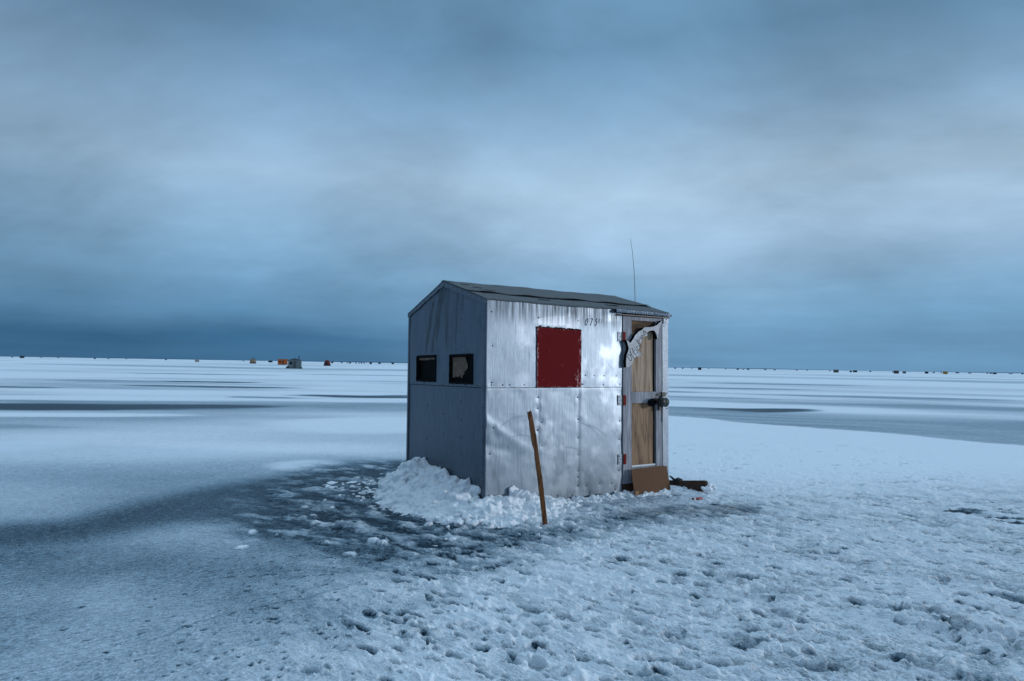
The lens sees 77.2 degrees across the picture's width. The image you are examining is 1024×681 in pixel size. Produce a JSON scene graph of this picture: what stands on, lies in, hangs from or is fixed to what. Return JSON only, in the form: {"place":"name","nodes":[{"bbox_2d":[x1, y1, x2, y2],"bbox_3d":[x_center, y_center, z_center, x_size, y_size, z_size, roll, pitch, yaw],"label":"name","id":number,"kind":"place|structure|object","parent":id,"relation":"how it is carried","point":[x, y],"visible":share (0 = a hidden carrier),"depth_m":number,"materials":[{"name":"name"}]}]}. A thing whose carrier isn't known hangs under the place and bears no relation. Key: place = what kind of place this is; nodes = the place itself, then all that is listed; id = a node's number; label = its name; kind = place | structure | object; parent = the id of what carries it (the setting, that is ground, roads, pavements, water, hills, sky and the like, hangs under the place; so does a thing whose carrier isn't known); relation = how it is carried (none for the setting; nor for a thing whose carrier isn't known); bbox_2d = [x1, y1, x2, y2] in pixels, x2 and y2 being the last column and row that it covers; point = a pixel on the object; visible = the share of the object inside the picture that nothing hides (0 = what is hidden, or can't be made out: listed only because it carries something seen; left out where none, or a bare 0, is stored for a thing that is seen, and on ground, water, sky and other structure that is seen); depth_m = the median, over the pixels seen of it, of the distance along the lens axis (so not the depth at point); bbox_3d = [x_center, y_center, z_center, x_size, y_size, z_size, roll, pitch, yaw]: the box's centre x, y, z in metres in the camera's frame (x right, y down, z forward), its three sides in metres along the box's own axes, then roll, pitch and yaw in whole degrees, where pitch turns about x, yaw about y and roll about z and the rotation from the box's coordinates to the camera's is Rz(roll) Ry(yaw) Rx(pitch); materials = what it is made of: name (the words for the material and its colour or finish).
{"place":"outdoors","nodes":[
{"label":"outdoors","id":0,"kind":"place"},
{"bbox_2d":[324,360,330,365],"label":"popup shelter","id":1,"kind":"object","parent":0,"point":[326,362],"visible":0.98,"depth_m":212.69,"materials":[{"name":"fabric"}]},
{"bbox_2d":[2,356,999,372],"bbox_3d":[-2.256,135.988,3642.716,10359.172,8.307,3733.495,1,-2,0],"label":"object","id":2,"kind":"structure","parent":0,"point":[402,362],"depth_m":4729.51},
{"bbox_2d":[0,356,1023,680],"bbox_3d":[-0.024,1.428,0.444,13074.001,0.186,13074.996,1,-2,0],"label":"ground","id":3,"kind":"structure","parent":0,"point":[176,520],"depth_m":5.02,"materials":[{"name":"white snow"}]},
{"bbox_2d":[278,359,287,364],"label":"fishing hut","id":4,"kind":"object","parent":3,"relation":"on","point":[282,361],"visible":1,"depth_m":234.78,"materials":[{"name":"paint"}]},
{"bbox_2d":[286,356,301,368],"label":"fishing hut","id":5,"kind":"object","parent":3,"relation":"on","point":[294,363],"visible":0.97,"depth_m":120.25,"materials":[{"name":"paint"}]},
{"bbox_2d":[324,457,723,545],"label":"snow bank","id":6,"kind":"structure","parent":3,"relation":"on","point":[422,487],"depth_m":6.22,"materials":[{"name":"white snow"}]},
{"bbox_2d":[527,411,546,524],"bbox_3d":[0.226,1.164,5.590,0.215,1.104,0.044,2,-2,-18],"label":"wooden stake","id":7,"kind":"object","parent":6,"relation":"on","point":[538,466],"visible":0.86,"depth_m":5.58,"materials":[{"name":"brown wood"}]},
{"bbox_2d":[631,466,670,495],"bbox_3d":[1.555,1.566,7.152,0.539,0.299,0.078,2,-3,-32],"label":"cardboard sheet","id":8,"kind":"object","parent":6,"relation":"on","point":[652,479],"visible":0.87,"depth_m":7.14,"materials":[{"name":"brown cardboard"}]},
{"bbox_2d":[669,476,707,491],"bbox_3d":[2.001,1.669,7.410,0.596,0.192,0.138,-1,-3,41],"label":"broken plank","id":9,"kind":"object","parent":6,"relation":"on","point":[696,485],"visible":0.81,"depth_m":7.34,"materials":[{"name":"brown wood"}]},
{"bbox_2d":[406,239,671,498],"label":"ice fishing shanty","id":10,"kind":"structure","parent":3,"relation":"on","point":[490,367],"depth_m":6.79,"materials":[{"name":"metal"}]},
{"bbox_2d":[416,355,435,381],"bbox_3d":[-0.985,0.322,7.405,0.038,0.311,0.543,2,-3,-32],"label":"window","id":11,"kind":"structure","parent":10,"relation":"in","point":[425,364],"depth_m":7.45,"materials":[{"name":"black glass"}]},
{"bbox_2d":[449,353,472,384],"bbox_3d":[-0.525,0.295,6.657,0.038,0.315,0.529,2,-3,-32],"label":"window","id":12,"kind":"structure","parent":10,"relation":"in","point":[460,365],"depth_m":6.68,"materials":[{"name":"black glass"}]},
{"bbox_2d":[623,321,661,367],"bbox_3d":[1.482,0.035,7.243,0.548,0.547,0.056,2,-3,-32],"label":"fish sign","id":13,"kind":"object","parent":10,"relation":"attached to","point":[632,345],"visible":1,"depth_m":7.16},
{"bbox_2d":[621,316,668,483],"bbox_3d":[1.522,0.662,7.220,0.642,1.860,0.204,2,-3,-32],"label":"door","id":14,"kind":"structure","parent":10,"relation":"in","point":[642,414],"depth_m":7.26,"materials":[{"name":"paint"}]},
{"bbox_2d":[692,497,702,499],"bbox_3d":[1.958,1.673,6.773,0.107,0.033,0.054,2,-2,-15],"label":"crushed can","id":15,"kind":"object","parent":3,"relation":"on","point":[697,498],"visible":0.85,"depth_m":6.76,"materials":[{"name":"red metal"}]},
{"bbox_2d":[0,0,1023,372],"label":"sky","id":16,"kind":"structure","parent":0,"point":[798,184],"materials":[{"name":"blue"}]}
]}

